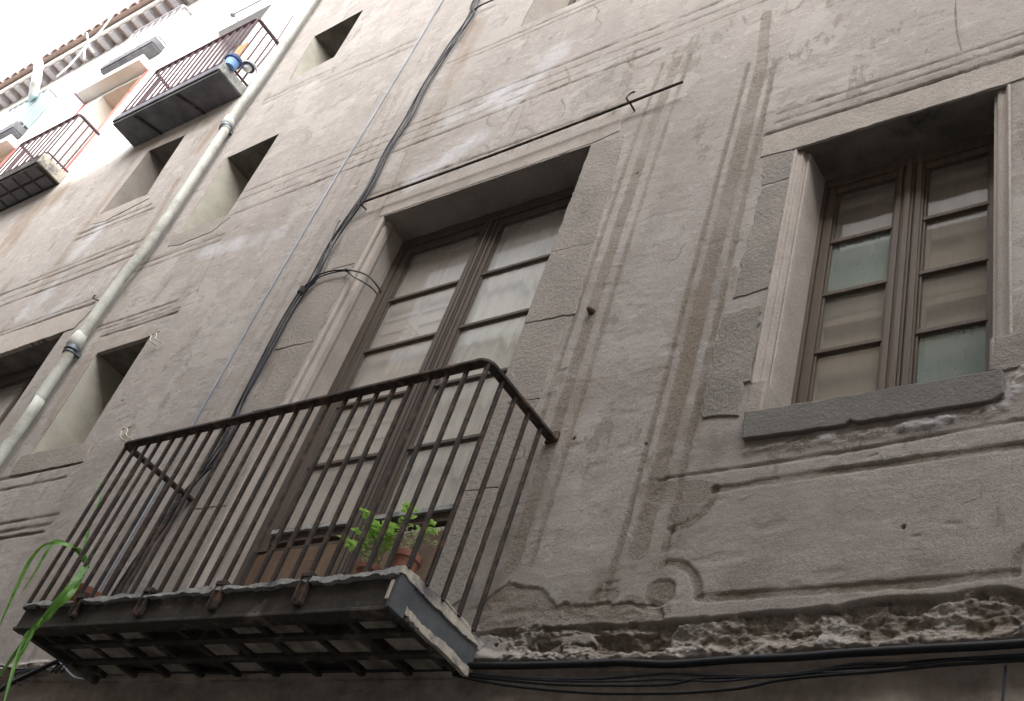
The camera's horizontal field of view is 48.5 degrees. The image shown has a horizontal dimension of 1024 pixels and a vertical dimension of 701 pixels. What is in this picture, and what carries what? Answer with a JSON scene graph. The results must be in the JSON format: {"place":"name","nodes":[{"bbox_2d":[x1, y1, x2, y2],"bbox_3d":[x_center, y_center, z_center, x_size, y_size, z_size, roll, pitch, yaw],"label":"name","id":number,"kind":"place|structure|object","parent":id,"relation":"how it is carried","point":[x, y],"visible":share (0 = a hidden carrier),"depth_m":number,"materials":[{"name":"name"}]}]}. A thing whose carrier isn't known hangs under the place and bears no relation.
{"place":"outdoors","nodes":[
{"label":"outdoors","id":0,"kind":"place"},
{"bbox_2d":[0,0,138,80],"label":"sky","id":1,"kind":"structure","parent":0,"point":[30,30],"materials":[{"name":"white"}]},
{"bbox_2d":[234,42,247,54],"bbox_3d":[-2.928,-2.827,11.499,0.170,0.960,0.031,-13,-50,34],"label":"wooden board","id":2,"kind":"object","parent":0,"point":[239,49],"visible":0.24,"depth_m":11.70,"materials":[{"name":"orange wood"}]},
{"label":"street","id":3,"kind":"structure","parent":0,"visible":0},
{"bbox_2d":[0,0,1023,700],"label":"apartment building","id":4,"kind":"structure","parent":3,"relation":"on","point":[766,396],"depth_m":5.11,"materials":[{"name":"paint"}]},
{"bbox_2d":[0,145,19,166],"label":"balcony door","id":5,"kind":"structure","parent":4,"relation":"in","point":[3,158],"depth_m":15.39,"materials":[{"name":"orange wood"}]},
{"bbox_2d":[0,665,37,670],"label":"cable","id":6,"kind":"object","parent":4,"relation":"attached to","point":[19,669],"visible":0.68,"depth_m":5.66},
{"bbox_2d":[0,659,58,692],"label":"cable","id":7,"kind":"object","parent":4,"relation":"attached to","point":[34,671],"visible":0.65,"depth_m":5.57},
{"bbox_2d":[13,669,33,685],"bbox_3d":[-2.406,1.610,5.601,0.207,0.094,0.009,-13,-50,34],"label":"cable","id":8,"kind":"object","parent":7,"relation":"attached to","point":[17,682],"visible":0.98,"depth_m":5.63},
{"bbox_2d":[28,58,42,101],"bbox_3d":[-6.622,-3.833,16.065,0.933,1.050,0.406,-13,-50,34],"label":"gutter pipe","id":9,"kind":"object","parent":4,"relation":"attached to","point":[35,83],"visible":0.96,"depth_m":15.76,"materials":[{"name":"white paint"}]},
{"bbox_2d":[0,308,91,444],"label":"window","id":10,"kind":"structure","parent":4,"relation":"in","point":[20,351],"depth_m":9.36,"materials":[{"name":"brown concrete"}]},
{"bbox_2d":[0,477,101,700],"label":"potted plant","id":11,"kind":"object","parent":4,"relation":"on","point":[71,590],"visible":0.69,"depth_m":4.87,"materials":[{"name":"green plant"}]},
{"bbox_2d":[59,661,84,679],"bbox_3d":[-2.084,1.516,5.396,0.364,0.120,0.008,-13,-50,34],"label":"cable","id":12,"kind":"object","parent":4,"relation":"attached to","point":[68,672],"visible":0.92,"depth_m":5.38,"materials":[{"name":"grey rubber"}]},
{"bbox_2d":[9,324,157,476],"bbox_3d":[-2.778,0.454,7.855,0.996,1.290,0.424,-13,-50,34],"label":"window","id":13,"kind":"structure","parent":4,"relation":"in","point":[114,356],"depth_m":8.01,"materials":[{"name":"grey concrete"}]},
{"bbox_2d":[56,15,112,76],"bbox_3d":[-5.700,-4.122,15.265,0.153,1.508,0.021,-13,-50,34],"label":"cable","id":14,"kind":"object","parent":4,"relation":"attached to","point":[81,51],"visible":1,"depth_m":15.16,"materials":[{"name":"white paint"}]},
{"bbox_2d":[83,33,88,59],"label":"cable","id":15,"kind":"object","parent":4,"relation":"attached to","point":[85,48],"visible":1,"depth_m":15.14,"materials":[{"name":"white paint"}]},
{"bbox_2d":[52,68,150,171],"bbox_3d":[-5.047,-2.518,13.678,0.913,2.160,0.296,-13,-50,34],"label":"balcony door","id":16,"kind":"structure","parent":4,"relation":"in","point":[109,103],"depth_m":14.18,"materials":[{"name":"white paint"}]},
{"bbox_2d":[119,425,133,441],"bbox_3d":[-2.325,0.508,6.875,0.120,0.096,0.058,-13,-50,34],"label":"wall hook","id":17,"kind":"object","parent":4,"relation":"attached to","point":[127,436],"depth_m":6.86,"materials":[{"name":"beige metal"}]},
{"bbox_2d":[149,330,161,345],"bbox_3d":[-2.402,-0.082,7.684,0.120,0.096,0.058,-13,-50,34],"label":"wall hook","id":18,"kind":"object","parent":4,"relation":"attached to","point":[155,338],"depth_m":7.67,"materials":[{"name":"beige metal"}]},
{"bbox_2d":[90,135,221,224],"bbox_3d":[-3.348,-1.507,10.914,0.891,1.220,0.483,-13,-50,34],"label":"window","id":19,"kind":"structure","parent":4,"relation":"in","point":[141,180],"depth_m":11.17,"materials":[{"name":"beige paint"}]},
{"bbox_2d":[0,0,317,466],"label":"drain pipe","id":20,"kind":"object","parent":4,"relation":"attached to","point":[73,346],"visible":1,"depth_m":8.97,"materials":[{"name":"metal"}]},
{"bbox_2d":[144,0,278,156],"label":"balcony door","id":21,"kind":"structure","parent":4,"relation":"in","point":[262,14],"depth_m":13.13,"materials":[{"name":"white"}]},
{"bbox_2d":[168,134,278,246],"bbox_3d":[-2.202,-1.163,9.291,0.741,1.234,0.424,-13,-50,34],"label":"window","id":22,"kind":"structure","parent":4,"relation":"in","point":[238,169],"depth_m":9.57,"materials":[{"name":"beige paint"}]},
{"bbox_2d":[225,53,241,70],"bbox_3d":[-2.675,-2.737,10.836,0.166,0.131,0.166,-13,-50,34],"label":"bucket","id":23,"kind":"object","parent":4,"relation":"on","point":[233,61],"visible":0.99,"depth_m":10.80,"materials":[{"name":"blue plastic"}]},
{"bbox_2d":[230,0,261,20],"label":"awning rod","id":24,"kind":"object","parent":4,"relation":"attached to","point":[232,14],"visible":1,"depth_m":13.06,"materials":[{"name":"white metal"}]},
{"bbox_2d":[241,60,257,75],"bbox_3d":[-2.510,-2.732,10.957,0.195,0.154,0.139,31,-40,-12],"label":"wall lamp","id":25,"kind":"object","parent":4,"relation":"attached to","point":[248,66],"visible":0.96,"depth_m":10.92,"materials":[{"name":"white paint"}]},
{"bbox_2d":[50,0,473,672],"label":"cable","id":26,"kind":"object","parent":4,"relation":"attached to","point":[296,294],"visible":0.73,"depth_m":6.90,"materials":[{"name":"black rubber"}]},
{"bbox_2d":[54,1,473,673],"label":"cable","id":27,"kind":"object","parent":4,"relation":"attached to","point":[314,279],"visible":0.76,"depth_m":7.10,"materials":[{"name":"black rubber"}]},
{"bbox_2d":[297,285,307,295],"bbox_3d":[-1.278,-0.364,6.922,0.054,0.052,0.046,-13,-50,34],"label":"cable tie","id":28,"kind":"object","parent":27,"relation":"attached to","point":[302,289],"visible":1,"depth_m":6.91,"materials":[{"name":"black plastic"}]},
{"bbox_2d":[54,0,475,670],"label":"cable","id":29,"kind":"object","parent":4,"relation":"attached to","point":[314,276],"visible":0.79,"depth_m":7.00,"materials":[{"name":"black rubber"}]},
{"bbox_2d":[55,0,477,672],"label":"cable","id":30,"kind":"object","parent":4,"relation":"attached to","point":[317,274],"visible":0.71,"depth_m":6.88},
{"bbox_2d":[60,0,479,672],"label":"cable","id":31,"kind":"object","parent":4,"relation":"attached to","point":[320,272],"visible":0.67,"depth_m":7.32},
{"bbox_2d":[98,0,442,591],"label":"cable","id":32,"kind":"object","parent":4,"relation":"attached to","point":[138,522],"visible":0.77,"depth_m":7.21,"materials":[{"name":"grey rubber"}]},
{"bbox_2d":[255,15,293,69],"bbox_3d":[-2.394,-3.134,11.500,0.078,1.006,0.012,-13,-50,34],"label":"cable","id":33,"kind":"object","parent":4,"relation":"attached to","point":[275,43],"visible":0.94,"depth_m":11.43,"materials":[{"name":"paint"}]},
{"bbox_2d":[133,667,450,673],"bbox_3d":[-1.191,1.293,4.785,2.531,0.214,0.017,-13,-50,34],"label":"cable","id":34,"kind":"object","parent":4,"relation":"attached to","point":[318,670],"visible":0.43,"depth_m":4.47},
{"bbox_2d":[290,10,362,79],"bbox_3d":[-1.639,-2.691,10.578,0.642,0.872,0.359,-13,-50,34],"label":"window","id":35,"kind":"structure","parent":4,"relation":"in","point":[325,45],"depth_m":10.82,"materials":[{"name":"beige paint"}]},
{"bbox_2d":[328,220,340,250],"bbox_3d":[-1.136,-0.730,7.243,0.076,0.328,0.007,-13,-50,34],"label":"cable","id":36,"kind":"object","parent":4,"relation":"attached to","point":[333,234],"visible":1,"depth_m":7.28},
{"bbox_2d":[311,271,377,294],"bbox_3d":[-1.015,-0.412,6.756,0.519,0.207,0.171,3,-42,20],"label":"cable","id":37,"kind":"object","parent":4,"relation":"attached to","point":[349,273],"visible":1,"depth_m":6.77,"materials":[{"name":"black rubber"}]},
{"bbox_2d":[312,269,381,292],"bbox_3d":[-0.999,-0.422,6.752,0.580,0.223,0.148,0,-43,23],"label":"cable","id":38,"kind":"object","parent":4,"relation":"attached to","point":[349,270],"visible":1,"depth_m":6.75,"materials":[{"name":"black rubber"}]},
{"bbox_2d":[337,507,399,573],"bbox_3d":[-0.536,0.717,4.134,0.259,0.333,0.110,-2,-44,25],"label":"potted plant","id":39,"kind":"object","parent":4,"relation":"on","point":[365,547],"visible":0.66,"depth_m":4.13,"materials":[{"name":"green plant"}]},
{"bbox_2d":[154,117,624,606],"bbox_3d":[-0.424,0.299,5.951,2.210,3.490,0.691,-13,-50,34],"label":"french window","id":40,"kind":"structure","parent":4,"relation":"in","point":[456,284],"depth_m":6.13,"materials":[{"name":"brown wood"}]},
{"bbox_2d":[391,502,439,572],"bbox_3d":[-0.349,0.678,4.014,0.232,0.317,0.114,-13,-50,34],"label":"potted plant","id":41,"kind":"object","parent":4,"relation":"on","point":[402,555],"visible":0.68,"depth_m":3.98,"materials":[{"name":"green plant"}]},
{"bbox_2d":[470,0,493,13],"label":"cable","id":42,"kind":"object","parent":4,"relation":"attached to","point":[481,5],"visible":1,"depth_m":8.74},
{"bbox_2d":[358,80,683,209],"bbox_3d":[-0.024,-1.196,6.698,2.339,0.157,0.090,-13,-50,34],"label":"awning rod","id":43,"kind":"object","parent":4,"relation":"attached to","point":[362,202],"visible":1,"depth_m":6.54,"materials":[{"name":"metal"}]},
{"bbox_2d":[522,0,579,25],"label":"window","id":44,"kind":"structure","parent":4,"relation":"in","point":[538,9],"depth_m":8.37,"materials":[{"name":"beige paint"}]},
{"bbox_2d":[586,305,594,314],"bbox_3d":[0.354,-0.182,5.114,0.039,0.039,0.045,-13,-50,34],"label":"iron stub","id":45,"kind":"object","parent":4,"relation":"on","point":[590,310],"visible":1,"depth_m":5.10,"materials":[{"name":"brown metal"}]},
{"bbox_2d":[452,658,1023,694],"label":"cable","id":46,"kind":"object","parent":4,"relation":"attached to","point":[769,681],"visible":1,"depth_m":3.29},
{"bbox_2d":[452,656,1023,686],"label":"cable","id":47,"kind":"object","parent":4,"relation":"attached to","point":[737,677],"visible":1,"depth_m":3.34,"materials":[{"name":"black rubber"}]},
{"bbox_2d":[452,653,1023,679],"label":"cable","id":48,"kind":"object","parent":4,"relation":"attached to","point":[709,675],"visible":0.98,"depth_m":3.39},
{"bbox_2d":[467,638,1023,669],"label":"cable","id":49,"kind":"object","parent":4,"relation":"attached to","point":[877,651],"visible":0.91,"depth_m":3.32,"materials":[{"name":"black rubber"}]},
{"bbox_2d":[469,655,1023,682],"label":"cable","id":50,"kind":"object","parent":4,"relation":"attached to","point":[696,680],"visible":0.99,"depth_m":3.49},
{"bbox_2d":[701,56,1023,441],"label":"casement window","id":51,"kind":"structure","parent":4,"relation":"in","point":[888,258],"depth_m":4.57,"materials":[{"name":"grey stone"}]},
{"bbox_2d":[1001,665,1006,700],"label":"cable","id":52,"kind":"object","parent":4,"relation":"attached to","point":[1004,683],"visible":1,"depth_m":2.91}
]}

